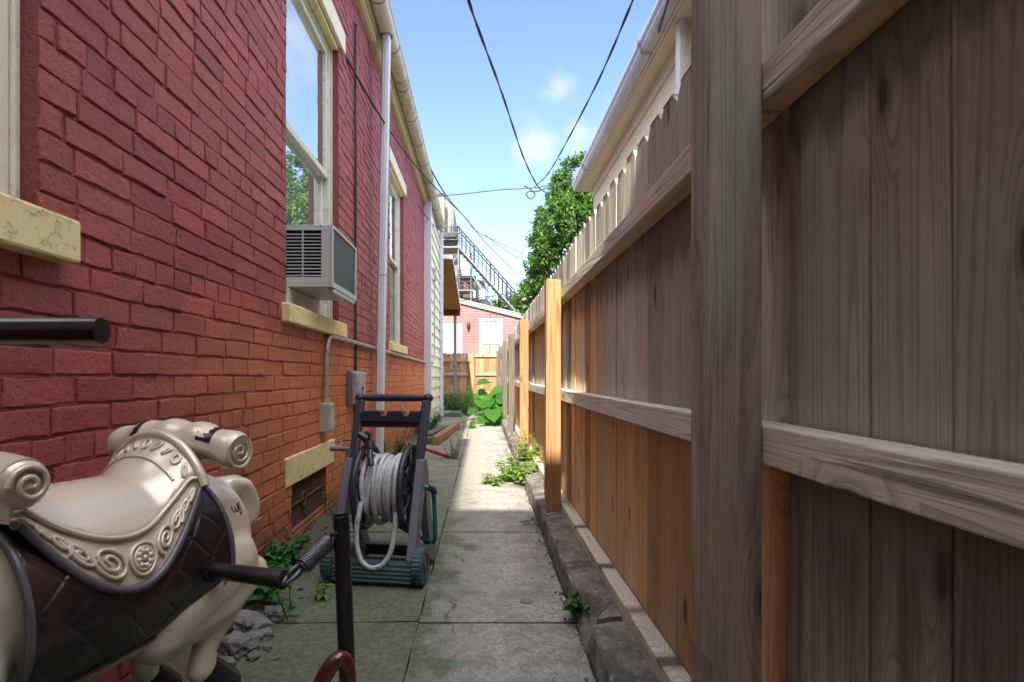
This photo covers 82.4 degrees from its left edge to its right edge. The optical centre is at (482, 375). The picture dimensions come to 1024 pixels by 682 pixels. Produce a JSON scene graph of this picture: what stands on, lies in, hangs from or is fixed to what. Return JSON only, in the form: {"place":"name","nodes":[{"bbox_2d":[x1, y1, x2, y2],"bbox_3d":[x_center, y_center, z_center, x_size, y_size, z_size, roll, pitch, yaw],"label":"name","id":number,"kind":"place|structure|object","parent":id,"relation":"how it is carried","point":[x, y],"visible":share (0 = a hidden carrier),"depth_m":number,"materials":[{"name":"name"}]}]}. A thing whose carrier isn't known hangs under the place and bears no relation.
{"place":"outdoors","nodes":[
{"label":"outdoors","id":0,"kind":"place"},
{"bbox_2d":[234,406,595,681],"bbox_3d":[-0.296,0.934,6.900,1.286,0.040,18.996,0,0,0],"label":"walkway","id":1,"kind":"structure","parent":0,"point":[429,629],"depth_m":2.32,"materials":[{"name":"concrete"}]},
{"bbox_2d":[0,317,356,681],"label":"spring horse","id":2,"kind":"object","parent":1,"relation":"on","point":[140,552],"visible":1,"depth_m":1.08},
{"bbox_2d":[0,0,444,681],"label":"brick house","id":3,"kind":"structure","parent":1,"relation":"on","point":[170,170],"depth_m":2.20,"materials":[{"name":"brick"}]},
{"bbox_2d":[0,0,80,263],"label":"window","id":4,"kind":"structure","parent":3,"relation":"in","point":[26,228],"depth_m":1.33,"materials":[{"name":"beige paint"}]},
{"bbox_2d":[280,0,346,337],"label":"window","id":5,"kind":"structure","parent":3,"relation":"in","point":[310,42],"depth_m":3.74,"materials":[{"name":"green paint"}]},
{"bbox_2d":[286,224,356,303],"bbox_3d":[-0.989,-0.668,3.620,0.282,0.382,0.628,0,0,0],"label":"air conditioner","id":6,"kind":"object","parent":3,"relation":"attached to","point":[321,265],"visible":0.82,"depth_m":3.34,"materials":[{"name":"grey-beige painted metal"},{"name":"dark grey-green side grille"}]},
{"bbox_2d":[354,22,356,370],"bbox_3d":[-1.017,-1.425,4.674,0.012,2.790,0.049,0,0,6],"label":"wall cable","id":7,"kind":"object","parent":3,"relation":"attached to","point":[355,181],"depth_m":4.66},
{"bbox_2d":[346,370,365,405],"bbox_3d":[-0.987,0.095,4.580,0.095,0.270,0.320,0,0,0],"label":"telephone box","id":8,"kind":"object","parent":3,"relation":"attached to","point":[355,383],"visible":0.81,"depth_m":4.43,"materials":[{"name":"grey plastic"}]},
{"bbox_2d":[319,334,433,431],"bbox_3d":[-0.994,0.036,7.146,0.138,0.638,6.911,0,0,1],"label":"electrical conduit","id":9,"kind":"object","parent":3,"relation":"attached to","point":[326,414],"visible":0.93,"depth_m":3.75,"materials":[{"name":"metal"}]},
{"bbox_2d":[388,147,407,354],"bbox_3d":[-1.072,-1.393,7.060,0.178,2.236,1.341,0,0,0],"label":"window","id":10,"kind":"structure","parent":3,"relation":"in","point":[395,191],"depth_m":7.38,"materials":[{"name":"beige paint"}]},
{"bbox_2d":[418,204,445,231],"bbox_3d":[-0.976,-2.917,10.200,0.036,0.340,4.424,0,0,5],"label":"drop cable","id":11,"kind":"object","parent":3,"relation":"attached to","point":[428,218],"visible":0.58,"depth_m":10.22,"materials":[{"name":"grey rubber"}]},
{"bbox_2d":[345,55,528,256],"bbox_3d":[0.856,-4.246,19.061,1.426,3.869,30.598,0,0,10],"label":"house cable","id":12,"kind":"object","parent":3,"relation":"attached to","point":[365,91],"visible":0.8,"depth_m":5.76,"materials":[{"name":"black rubber"}]},
{"bbox_2d":[431,169,523,282],"bbox_3d":[0.525,-4.432,21.805,0.748,1.568,24.790,0,0,9],"label":"back wire","id":13,"kind":"object","parent":3,"relation":"attached to","point":[465,218],"visible":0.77,"depth_m":14.14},
{"bbox_2d":[436,180,572,196],"bbox_3d":[0.851,-3.163,9.365,3.183,0.626,0.185,0,0,-5],"label":"span wire","id":14,"kind":"object","parent":3,"relation":"attached to","point":[503,189],"visible":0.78,"depth_m":9.29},
{"bbox_2d":[467,0,546,193],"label":"service cable","id":15,"kind":"object","parent":14,"relation":"hanging from","point":[483,42],"visible":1,"depth_m":4.73,"materials":[{"name":"black rubber"}]},
{"bbox_2d":[524,185,551,198],"bbox_3d":[0.884,-2.921,9.300,0.456,0.226,0.017,0,0,0],"label":"tie wire","id":16,"kind":"object","parent":14,"relation":"hanging from","point":[534,191],"visible":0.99,"depth_m":9.29,"materials":[{"name":"grey metal"}]},
{"bbox_2d":[535,0,633,185],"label":"service cable","id":17,"kind":"object","parent":14,"relation":"hanging from","point":[616,39],"visible":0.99,"depth_m":4.83,"materials":[{"name":"black rubber"}]},
{"bbox_2d":[219,656,236,666],"bbox_3d":[-0.806,0.911,1.844,0.058,0.048,0.071,0,0,-31],"label":"rubble piece","id":18,"kind":"object","parent":1,"relation":"on","point":[231,660],"visible":0.38,"depth_m":1.84,"materials":[{"name":"stone"}]},
{"bbox_2d":[219,630,260,659],"bbox_3d":[-0.817,0.903,1.962,0.126,0.072,0.103,0,0,40],"label":"rubble piece","id":19,"kind":"object","parent":1,"relation":"on","point":[237,644],"visible":0.93,"depth_m":1.94,"materials":[{"name":"stone"}]},
{"bbox_2d":[228,609,275,632],"bbox_3d":[-0.837,0.903,2.102,0.146,0.099,0.128,0,0,39],"label":"rubble piece","id":20,"kind":"object","parent":1,"relation":"on","point":[246,621],"visible":0.6,"depth_m":2.07,"materials":[{"name":"stone"}]},
{"bbox_2d":[245,651,259,661],"bbox_3d":[-0.747,0.915,1.900,0.033,0.027,0.041,0,0,36],"label":"rubble piece","id":21,"kind":"object","parent":1,"relation":"on","point":[252,656],"visible":1,"depth_m":1.89,"materials":[{"name":"stone"}]},
{"bbox_2d":[253,626,274,643],"bbox_3d":[-0.774,0.909,2.044,0.062,0.042,0.087,0,0,36],"label":"rubble piece","id":22,"kind":"object","parent":1,"relation":"on","point":[266,634],"visible":0.66,"depth_m":2.03,"materials":[{"name":"stone"}]},
{"bbox_2d":[262,644,272,650],"bbox_3d":[-0.724,0.916,1.967,0.027,0.019,0.032,0,0,-42],"label":"rubble piece","id":23,"kind":"object","parent":1,"relation":"on","point":[267,647],"visible":1,"depth_m":1.96,"materials":[{"name":"stone"}]},
{"bbox_2d":[264,604,284,623],"bbox_3d":[-0.794,0.906,2.220,0.083,0.059,0.104,0,0,-16],"label":"rubble piece","id":24,"kind":"object","parent":1,"relation":"on","point":[273,614],"visible":0.81,"depth_m":2.19,"materials":[{"name":"stone"}]},
{"bbox_2d":[273,584,301,619],"bbox_3d":[-0.761,0.837,2.213,0.144,0.176,0.167,0,0,-30],"label":"slender weed","id":25,"kind":"object","parent":1,"relation":"on","point":[292,612],"visible":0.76,"depth_m":2.19,"materials":[{"name":"green plant"}]},
{"bbox_2d":[165,426,430,681],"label":"soil strip","id":26,"kind":"object","parent":1,"relation":"on","point":[178,663],"visible":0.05,"depth_m":2.39,"materials":[{"name":"brown soil"}]},
{"bbox_2d":[241,541,294,609],"bbox_3d":[-0.945,0.787,2.284,0.409,0.269,0.399,0,0,42],"label":"vine plant","id":27,"kind":"object","parent":26,"relation":"on","point":[264,591],"visible":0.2,"depth_m":2.33,"materials":[{"name":"green plant"}]},
{"bbox_2d":[265,516,321,563],"bbox_3d":[-0.938,0.808,2.810,0.295,0.206,0.298,0,0,0],"label":"vine plant","id":28,"kind":"object","parent":26,"relation":"on","point":[293,552],"visible":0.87,"depth_m":2.76,"materials":[{"name":"green plant"}]},
{"bbox_2d":[322,482,340,512],"bbox_3d":[-0.946,0.785,3.833,0.234,0.234,0.159,0,0,-32],"label":"grate sprout","id":29,"kind":"object","parent":26,"relation":"on","point":[327,501],"visible":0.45,"depth_m":3.82,"materials":[{"name":"green plant"}]},
{"bbox_2d":[384,428,410,455],"bbox_3d":[-0.919,0.722,5.923,0.449,0.400,0.432,0,0,-33],"label":"wall weed","id":30,"kind":"object","parent":26,"relation":"on","point":[398,449],"depth_m":5.94,"materials":[{"name":"green plant"}]},
{"bbox_2d":[311,581,334,601],"bbox_3d":[-0.656,0.892,2.403,0.100,0.080,0.106,0,0,0],"label":"paving sprout","id":31,"kind":"object","parent":1,"relation":"on","point":[323,594],"visible":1,"depth_m":2.40,"materials":[{"name":"green plant"}]},
{"bbox_2d":[319,393,436,586],"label":"hose cart","id":32,"kind":"object","parent":1,"relation":"on","point":[393,489],"visible":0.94,"depth_m":2.64,"materials":[{"name":"grey plastic"}]},
{"bbox_2d":[217,467,596,680],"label":"gravel","id":33,"kind":"structure","parent":1,"relation":"on","point":[293,605],"depth_m":2.47,"materials":[{"name":"grey gravel"}]},
{"bbox_2d":[395,428,450,457],"bbox_3d":[-0.651,0.746,6.404,0.699,0.428,0.330,0,0,-24],"label":"red stand","id":34,"kind":"object","parent":1,"relation":"on","point":[432,451],"visible":0.44,"depth_m":6.45,"materials":[{"name":"metal"}]},
{"bbox_2d":[272,459,580,678],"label":"leaf litter","id":35,"kind":"object","parent":1,"relation":"on","point":[457,599],"visible":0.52,"depth_m":2.39,"materials":[{"name":"brown plant"}]},
{"bbox_2d":[417,409,441,431],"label":"plant","id":36,"kind":"object","parent":1,"relation":"on","point":[436,418],"visible":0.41,"depth_m":9.30,"materials":[{"name":"green plant"}]},
{"bbox_2d":[424,201,442,424],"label":"siding addition","id":37,"kind":"structure","parent":1,"relation":"on","point":[433,303],"depth_m":10.95,"materials":[{"name":"beige plastic"}]},
{"bbox_2d":[443,255,460,403],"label":"porch roof","id":38,"kind":"structure","parent":37,"relation":"attached to","point":[451,304],"depth_m":15.80,"materials":[{"name":"brown wood"}]},
{"bbox_2d":[461,288,534,300],"bbox_3d":[0.457,-2.426,17.479,2.834,0.626,0.065,0,0,-21],"label":"yard wire","id":39,"kind":"object","parent":38,"relation":"attached to","point":[495,295],"visible":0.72,"depth_m":17.43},
{"bbox_2d":[427,422,459,444],"bbox_3d":[-0.645,0.860,8.983,0.330,0.110,2.457,0,0,4],"label":"timber stack","id":40,"kind":"object","parent":1,"relation":"on","point":[439,435],"visible":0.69,"depth_m":8.43,"materials":[{"name":"brown wood"}]},
{"bbox_2d":[439,411,461,417],"bbox_3d":[-1.035,0.876,13.150,1.125,0.158,0.414,0,0,0],"label":"concrete step","id":41,"kind":"object","parent":1,"relation":"on","point":[452,413],"visible":0.24,"depth_m":12.95,"materials":[{"name":"concrete"}]},
{"bbox_2d":[443,436,462,458],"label":"feathery weed","id":42,"kind":"object","parent":1,"relation":"on","point":[457,454],"visible":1,"depth_m":6.48,"materials":[{"name":"green plant"}]},
{"bbox_2d":[437,193,488,304],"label":"building","id":43,"kind":"structure","parent":1,"relation":"on","point":[448,214],"depth_m":31.37,"materials":[{"name":"concrete"}]},
{"bbox_2d":[472,281,475,297],"bbox_3d":[-0.484,-4.597,31.368,0.269,1.022,0.056,0,0,0],"label":"window","id":44,"kind":"structure","parent":43,"relation":"in","point":[473,282],"depth_m":31.37,"materials":[{"name":"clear glass"}]},
{"bbox_2d":[443,225,515,311],"bbox_3d":[-0.234,-3.346,30.185,3.861,8.532,1.430,0,0,0],"label":"fire escape","id":45,"kind":"object","parent":43,"relation":"attached to","point":[453,249],"visible":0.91,"depth_m":29.56,"materials":[{"name":"grey metal"}]},
{"bbox_2d":[478,280,485,299],"bbox_3d":[-0.027,-4.624,31.368,0.430,1.075,0.056,0,0,0],"label":"window","id":46,"kind":"structure","parent":43,"relation":"in","point":[482,283],"depth_m":31.37,"materials":[{"name":"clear glass"}]},
{"bbox_2d":[443,384,483,412],"bbox_3d":[-0.539,0.583,14.595,1.292,0.778,1.416,0,0,0],"label":"tall weed","id":47,"kind":"object","parent":1,"relation":"on","point":[450,402],"visible":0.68,"depth_m":14.45,"materials":[{"name":"green plant"}]},
{"bbox_2d":[462,416,476,428],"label":"joint weed","id":48,"kind":"object","parent":1,"relation":"on","point":[472,423],"visible":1,"depth_m":10.22,"materials":[{"name":"green plant"}]},
{"bbox_2d":[443,353,495,406],"bbox_3d":[-1.931,0.118,17.995,4.947,1.664,0.171,0,0,0],"label":"back fence","id":49,"kind":"object","parent":1,"relation":"on","point":[469,365],"visible":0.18,"depth_m":18.06,"materials":[{"name":"brown wood"}]},
{"bbox_2d":[458,395,483,415],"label":"grass tuft","id":50,"kind":"object","parent":1,"relation":"on","point":[465,411],"visible":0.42,"depth_m":13.49,"materials":[{"name":"green plant"}]},
{"bbox_2d":[443,298,520,394],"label":"pink house","id":51,"kind":"structure","parent":1,"relation":"on","point":[483,328],"depth_m":23.97,"materials":[{"name":"pink paint"}]},
{"bbox_2d":[444,326,459,353],"bbox_3d":[-1.238,-0.733,23.935,0.653,2.607,0.029,0,0,0],"label":"door","id":52,"kind":"structure","parent":51,"relation":"in","point":[448,330],"depth_m":23.93,"materials":[{"name":"white metal"}]},
{"bbox_2d":[479,318,502,368],"bbox_3d":[0.349,-1.325,23.968,0.986,2.075,0.056,0,0,0],"label":"door","id":53,"kind":"structure","parent":51,"relation":"in","point":[490,329],"depth_m":23.97,"materials":[{"name":"white wood"}]},
{"bbox_2d":[467,378,507,425],"bbox_3d":[0.159,0.535,12.038,0.960,0.952,3.240,0,0,0],"label":"leaf plant","id":54,"kind":"object","parent":1,"relation":"on","point":[489,405],"visible":0.94,"depth_m":11.26,"materials":[{"name":"green plant"}]},
{"bbox_2d":[480,471,506,485],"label":"creeping weed","id":55,"kind":"object","parent":1,"relation":"on","point":[493,479],"visible":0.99,"depth_m":4.94,"materials":[{"name":"green plant"}]},
{"bbox_2d":[489,291,518,311],"bbox_3d":[1.437,-2.368,38.064,3.843,6.680,2.363,0,0,0],"label":"yard tree","id":56,"kind":"object","parent":1,"relation":"on","point":[499,303],"visible":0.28,"depth_m":37.52,"materials":[{"name":"green plant"}]},
{"bbox_2d":[493,452,542,482],"bbox_3d":[0.360,0.801,5.106,0.538,0.230,0.555,0,0,42],"label":"nettle clump","id":57,"kind":"object","parent":1,"relation":"on","point":[514,473],"visible":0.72,"depth_m":5.02,"materials":[{"name":"green plant"}]},
{"bbox_2d":[512,277,533,313],"bbox_3d":[2.434,-1.799,27.026,2.083,5.541,1.803,0,0,-18],"label":"leafy tree","id":58,"kind":"object","parent":1,"relation":"on","point":[517,303],"visible":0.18,"depth_m":26.89,"materials":[{"name":"green plant"}]},
{"bbox_2d":[521,297,526,316],"bbox_3d":[1.857,-1.126,21.800,0.837,4.091,0.247,0,0,0],"label":"roof duct","id":59,"kind":"object","parent":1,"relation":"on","point":[523,301],"visible":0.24,"depth_m":21.78,"materials":[{"name":"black metal"}]},
{"bbox_2d":[520,598,532,603],"bbox_3d":[0.179,0.917,2.377,0.056,0.004,0.056,0,0,0],"label":"paving stain","id":60,"kind":"object","parent":1,"relation":"on","point":[526,601],"visible":1,"depth_m":2.37,"materials":[{"name":"concrete"}]},
{"bbox_2d":[522,205,553,314],"bbox_3d":[1.612,-1.797,15.571,1.126,5.537,1.100,0,0,0],"label":"tree","id":61,"kind":"object","parent":1,"relation":"on","point":[531,295],"visible":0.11,"depth_m":15.52,"materials":[{"name":"green plant"}]},
{"bbox_2d":[519,150,592,293],"bbox_3d":[2.792,-2.356,14.489,3.168,6.656,2.924,0,0,32],"label":"leafy tree","id":62,"kind":"object","parent":1,"relation":"on","point":[570,212],"visible":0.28,"depth_m":14.18,"materials":[{"name":"green plant"}]},
{"bbox_2d":[501,419,658,681],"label":"kerb","id":63,"kind":"structure","parent":1,"relation":"on","point":[613,653],"depth_m":2.17,"materials":[{"name":"concrete"}]},
{"bbox_2d":[510,432,538,460],"bbox_3d":[0.423,0.675,5.524,0.307,0.265,0.306,0,0,29],"label":"nettle clump","id":64,"kind":"object","parent":63,"relation":"on","point":[524,450],"visible":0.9,"depth_m":5.55,"materials":[{"name":"green plant"}]},
{"bbox_2d":[562,589,589,615],"bbox_3d":[0.380,0.854,2.196,0.154,0.091,0.138,0,0,37],"label":"kerb sprout","id":65,"kind":"object","parent":63,"relation":"on","point":[572,603],"visible":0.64,"depth_m":2.18,"materials":[{"name":"green plant"}]},
{"bbox_2d":[496,0,1023,681],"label":"board fence","id":66,"kind":"object","parent":63,"relation":"on","point":[760,366],"visible":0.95,"depth_m":0.93,"materials":[{"name":"brown wood"}]},
{"bbox_2d":[572,0,690,209],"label":"yellow house","id":67,"kind":"structure","parent":1,"relation":"on","point":[655,70],"depth_m":5.67,"materials":[{"name":"paint"}]},
{"bbox_2d":[658,0,668,33],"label":"eave cable","id":68,"kind":"object","parent":67,"relation":"hanging from","point":[665,8],"visible":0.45,"depth_m":4.50,"materials":[{"name":"black rubber"}]},
{"bbox_2d":[390,0,656,301],"label":"sky","id":69,"kind":"structure","parent":0,"point":[548,57],"materials":[{"name":"blue"}]}
]}

